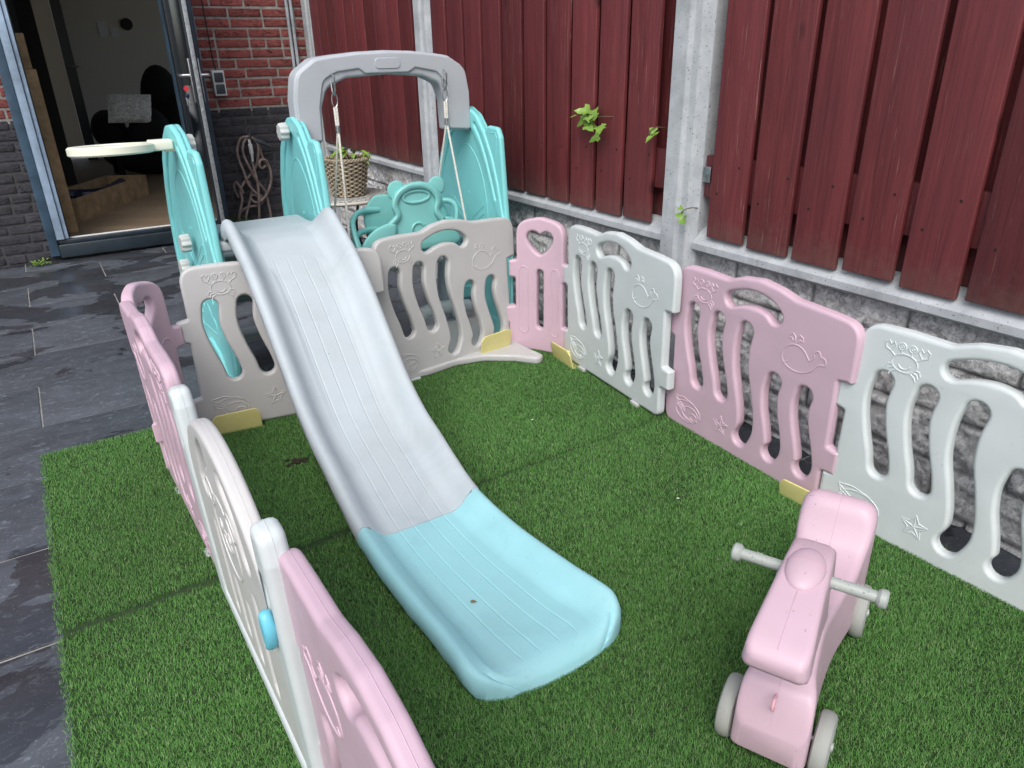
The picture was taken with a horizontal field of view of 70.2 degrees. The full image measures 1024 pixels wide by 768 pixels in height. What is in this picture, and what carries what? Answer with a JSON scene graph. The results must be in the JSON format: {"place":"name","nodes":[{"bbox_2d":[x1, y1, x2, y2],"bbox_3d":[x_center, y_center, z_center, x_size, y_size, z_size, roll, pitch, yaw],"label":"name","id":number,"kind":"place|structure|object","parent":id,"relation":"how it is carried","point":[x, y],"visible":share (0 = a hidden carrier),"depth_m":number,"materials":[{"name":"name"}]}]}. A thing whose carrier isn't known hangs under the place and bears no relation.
{"place":"outdoors","nodes":[
{"label":"outdoors","id":0,"kind":"place"},
{"bbox_2d":[0,158,1020,767],"bbox_3d":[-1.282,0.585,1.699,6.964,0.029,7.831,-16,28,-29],"label":"paving","id":1,"kind":"structure","parent":0,"point":[70,314],"depth_m":2.76,"materials":[{"name":"stone"}]},
{"bbox_2d":[30,258,51,266],"bbox_3d":[-3.030,-0.780,4.675,0.134,0.040,0.106,-16,28,-29],"label":"moss tuft","id":2,"kind":"object","parent":1,"relation":"on","point":[37,263],"visible":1,"depth_m":4.68,"materials":[{"name":"green plant"}]},
{"bbox_2d":[0,0,306,267],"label":"brick house","id":3,"kind":"structure","parent":1,"relation":"on","point":[86,57],"depth_m":5.10,"materials":[{"name":"red brick"}]},
{"bbox_2d":[11,33,78,232],"bbox_3d":[-3.283,-1.609,4.793,0.468,1.260,0.120,-16,28,-29],"label":"tall cardboard box","id":4,"kind":"object","parent":3,"relation":"on","point":[49,139],"visible":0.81,"depth_m":4.84,"materials":[{"name":"brown cardboard"}]},
{"bbox_2d":[67,175,149,222],"bbox_3d":[-3.388,-1.487,5.844,0.348,0.170,1.314,-1,25,0],"label":"open cardboard box","id":5,"kind":"object","parent":3,"relation":"on","point":[131,188],"visible":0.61,"depth_m":5.94,"materials":[{"name":"brown cardboard"}]},
{"bbox_2d":[68,178,125,198],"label":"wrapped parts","id":6,"kind":"object","parent":5,"relation":"in","point":[75,193],"visible":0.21,"depth_m":5.80,"materials":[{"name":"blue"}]},
{"bbox_2d":[90,65,181,174],"bbox_3d":[-3.747,-2.711,7.492,1.060,1.040,0.870,-16,28,-29],"label":"armchair","id":7,"kind":"object","parent":3,"relation":"on","point":[156,84],"visible":0.62,"depth_m":7.32,"materials":[{"name":"black fabric"}]},
{"bbox_2d":[107,94,151,122],"bbox_3d":[-3.710,-2.675,7.073,0.440,0.270,0.206,-16,28,-29],"label":"fluffy cushion","id":8,"kind":"object","parent":7,"relation":"on","point":[129,108],"visible":1,"depth_m":7.03,"materials":[{"name":"grey fabric"}]},
{"bbox_2d":[161,0,225,224],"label":"garden door","id":9,"kind":"structure","parent":3,"relation":"in","point":[186,66],"depth_m":4.47,"materials":[{"name":"black metal"}]},
{"bbox_2d":[183,86,191,105],"bbox_3d":[-1.904,-1.690,4.276,0.029,0.109,0.012,-16,28,-29],"label":"key bunch","id":10,"kind":"object","parent":9,"relation":"hanging from","point":[185,88],"visible":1,"depth_m":4.27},
{"bbox_2d":[201,0,226,95],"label":"socket outlet","id":11,"kind":"object","parent":3,"relation":"attached to","point":[218,82],"visible":1,"depth_m":4.92,"materials":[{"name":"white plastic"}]},
{"bbox_2d":[233,133,272,221],"bbox_3d":[-1.868,-1.454,5.263,0.324,0.684,0.108,-16,28,-29],"label":"garden hose","id":12,"kind":"object","parent":3,"relation":"hanging from","point":[257,194],"visible":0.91,"depth_m":5.22,"materials":[{"name":"rubber"}]},
{"bbox_2d":[284,0,295,68],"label":"conduit pipe","id":13,"kind":"object","parent":3,"relation":"attached to","point":[289,33],"visible":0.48,"depth_m":5.08,"materials":[{"name":"grey plastic"}]},
{"bbox_2d":[288,0,299,65],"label":"conduit pipe","id":14,"kind":"object","parent":3,"relation":"attached to","point":[293,31],"visible":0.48,"depth_m":5.09,"materials":[{"name":"grey plastic"}]},
{"bbox_2d":[226,215,249,221],"bbox_3d":[-1.995,-1.130,5.249,0.227,0.166,0.148,-16,28,-29],"label":"weed","id":15,"kind":"object","parent":1,"relation":"on","point":[237,220],"visible":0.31,"depth_m":5.24,"materials":[{"name":"green plant"}]},
{"bbox_2d":[300,0,342,224],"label":"concrete post","id":16,"kind":"object","parent":1,"relation":"on","point":[307,25],"depth_m":5.09,"materials":[{"name":"grey concrete"}]},
{"bbox_2d":[328,187,386,245],"bbox_3d":[-1.027,-0.982,4.584,0.543,0.422,0.542,-16,28,-29],"label":"garden table","id":17,"kind":"object","parent":1,"relation":"on","point":[357,202],"visible":0.19,"depth_m":4.35,"materials":[{"name":"stone"}]},
{"bbox_2d":[324,154,368,197],"bbox_3d":[-0.996,-1.258,4.406,0.284,0.227,0.283,-16,28,-29],"label":"wicker basket","id":18,"kind":"object","parent":17,"relation":"on","point":[355,174],"visible":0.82,"depth_m":4.33,"materials":[{"name":"wicker"}]},
{"bbox_2d":[329,146,372,164],"bbox_3d":[-0.961,-1.363,4.368,0.278,0.110,0.224,-16,28,-29],"label":"basket plant","id":19,"kind":"object","parent":18,"relation":"in","point":[345,151],"visible":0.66,"depth_m":4.33,"materials":[{"name":"green plant"}]},
{"bbox_2d":[326,143,423,237],"bbox_3d":[-0.862,-1.209,4.845,0.122,0.705,1.620,-16,28,-29],"label":"fence base","id":20,"kind":"object","parent":1,"relation":"on","point":[384,172],"visible":0.09,"depth_m":4.67,"materials":[{"name":"concrete"}]},
{"bbox_2d":[309,0,422,164],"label":"timber fence","id":21,"kind":"object","parent":20,"relation":"on","point":[379,114],"visible":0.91,"depth_m":4.40,"materials":[{"name":"red wood"}]},
{"bbox_2d":[412,0,438,278],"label":"concrete post","id":22,"kind":"object","parent":1,"relation":"on","point":[423,43],"visible":0.12,"depth_m":3.86,"materials":[{"name":"grey concrete"}]},
{"bbox_2d":[37,348,1023,767],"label":"turf base","id":23,"kind":"object","parent":1,"relation":"on","point":[157,600],"visible":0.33,"depth_m":1.70,"materials":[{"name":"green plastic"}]},
{"bbox_2d":[121,281,198,469],"bbox_3d":[-1.114,-0.034,2.309,0.079,0.581,0.330,-4,25,-3],"label":"corner fence","id":24,"kind":"object","parent":23,"relation":"on","point":[167,333],"visible":0.33,"depth_m":2.30,"materials":[{"name":"pink plastic"}]},
{"bbox_2d":[119,300,214,563],"bbox_3d":[-0.922,0.112,1.972,0.052,0.615,0.712,-19,30,-29],"label":"playpen fence","id":25,"kind":"object","parent":23,"relation":"on","point":[159,374],"visible":0.75,"depth_m":1.88,"materials":[{"name":"pink plastic"}]},
{"bbox_2d":[168,384,323,767],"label":"playpen gate","id":26,"kind":"structure","parent":23,"relation":"on","point":[248,546],"depth_m":1.25,"materials":[{"name":"white plastic"}]},
{"bbox_2d":[187,418,305,761],"bbox_3d":[-0.513,0.335,1.393,0.039,0.549,0.575,-18,30,-29],"label":"gate door","id":27,"kind":"structure","parent":26,"relation":"in","point":[231,510],"depth_m":1.29,"materials":[{"name":"white plastic"}]},
{"bbox_2d":[176,248,383,433],"bbox_3d":[-0.778,-0.167,2.565,0.712,0.615,0.093,-12,22,-22],"label":"playpen fence","id":28,"kind":"object","parent":23,"relation":"on","point":[253,394],"visible":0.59,"depth_m":2.51,"materials":[{"name":"grey plastic"}]},
{"bbox_2d":[284,457,307,466],"bbox_3d":[-0.695,0.248,2.350,0.074,0.008,0.046,-12,27,-22],"label":"dirt clump","id":29,"kind":"object","parent":23,"relation":"on","point":[299,460],"visible":1,"depth_m":2.35,"materials":[{"name":"soil"}]},
{"bbox_2d":[66,50,620,701],"bbox_3d":[-0.336,-0.369,2.289,1.617,1.244,2.320,-16,28,-29],"label":"play set","id":30,"kind":"object","parent":23,"relation":"on","point":[442,540],"visible":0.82,"depth_m":2.23,"materials":[{"name":"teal plastic"}]},
{"bbox_2d":[330,69,465,270],"bbox_3d":[-0.468,-0.873,2.998,0.565,0.765,0.340,-16,28,-29],"label":"swing seat","id":31,"kind":"object","parent":30,"relation":"hanging from","point":[399,207],"visible":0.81,"depth_m":2.95,"materials":[{"name":"teal plastic"}]},
{"bbox_2d":[278,548,435,767],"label":"playpen fence","id":32,"kind":"object","parent":23,"relation":"on","point":[363,719],"visible":0.99,"depth_m":0.87,"materials":[{"name":"pink plastic"}]},
{"bbox_2d":[371,217,514,381],"bbox_3d":[-0.248,-0.349,2.942,0.712,0.615,0.093,-20,27,-36],"label":"playpen fence","id":33,"kind":"object","parent":23,"relation":"on","point":[481,253],"visible":0.9,"depth_m":2.94,"materials":[{"name":"grey plastic"}]},
{"bbox_2d":[507,217,567,352],"bbox_3d":[0.107,-0.412,3.078,0.323,0.581,0.056,11,27,25],"label":"corner fence","id":34,"kind":"object","parent":23,"relation":"on","point":[528,263],"visible":0.91,"depth_m":3.07,"materials":[{"name":"pink plastic"}]},
{"bbox_2d":[551,225,682,414],"bbox_3d":[0.358,-0.263,2.711,0.093,0.615,0.744,-14,27,-23],"label":"playpen fence","id":35,"kind":"object","parent":23,"relation":"on","point":[647,285],"visible":1,"depth_m":2.65,"materials":[{"name":"white plastic"}]},
{"bbox_2d":[666,265,864,490],"bbox_3d":[0.723,-0.028,2.219,0.052,0.615,0.712,-16,28,-26],"label":"playpen fence","id":36,"kind":"object","parent":23,"relation":"on","point":[816,349],"visible":0.94,"depth_m":2.15,"materials":[{"name":"pink plastic"}]},
{"bbox_2d":[714,489,889,767],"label":"ride on toy","id":37,"kind":"object","parent":23,"relation":"on","point":[814,607],"visible":1,"depth_m":1.28,"materials":[{"name":"pink plastic"}]},
{"bbox_2d":[779,323,1023,612],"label":"playpen fence","id":38,"kind":"object","parent":23,"relation":"on","point":[913,519],"visible":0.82,"depth_m":1.77,"materials":[{"name":"white plastic"}]},
{"bbox_2d":[437,175,661,370],"bbox_3d":[0.122,-0.585,3.437,0.122,0.705,1.765,-16,28,-29],"label":"fence base","id":39,"kind":"object","parent":1,"relation":"on","point":[523,205],"visible":0.11,"depth_m":3.07,"materials":[{"name":"concrete"}]},
{"bbox_2d":[430,0,675,222],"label":"timber fence","id":40,"kind":"object","parent":39,"relation":"on","point":[538,72],"visible":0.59,"depth_m":2.87,"materials":[{"name":"red wood"}]},
{"bbox_2d":[570,104,612,141],"bbox_3d":[0.317,-0.982,2.739,0.141,0.135,0.210,-16,28,-29],"label":"ivy sprig","id":41,"kind":"object","parent":40,"relation":"attached to","point":[589,116],"visible":0.94,"depth_m":2.72,"materials":[{"name":"green plant"}]},
{"bbox_2d":[646,127,667,141],"bbox_3d":[0.500,-0.863,2.517,0.050,0.052,0.096,21,33,39],"label":"ivy leaf","id":42,"kind":"object","parent":40,"relation":"attached to","point":[652,132],"visible":0.92,"depth_m":2.50,"materials":[{"name":"green plant"}]},
{"bbox_2d":[650,0,727,392],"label":"concrete post","id":43,"kind":"object","parent":1,"relation":"on","point":[699,42],"visible":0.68,"depth_m":2.38,"materials":[{"name":"concrete"}]},
{"bbox_2d":[675,206,697,224],"bbox_3d":[0.603,-0.580,2.472,0.108,0.055,0.062,-16,28,-29],"label":"ivy tendril","id":44,"kind":"object","parent":43,"relation":"attached to","point":[679,216],"visible":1,"depth_m":2.46,"materials":[{"name":"green plant"}]},
{"bbox_2d":[691,227,1023,558],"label":"fence base","id":45,"kind":"object","parent":1,"relation":"on","point":[866,302],"visible":0.32,"depth_m":2.01,"materials":[{"name":"concrete"}]},
{"bbox_2d":[704,0,1023,314],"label":"timber fence","id":46,"kind":"object","parent":45,"relation":"on","point":[882,139],"visible":1,"depth_m":1.87,"materials":[{"name":"red wood"}]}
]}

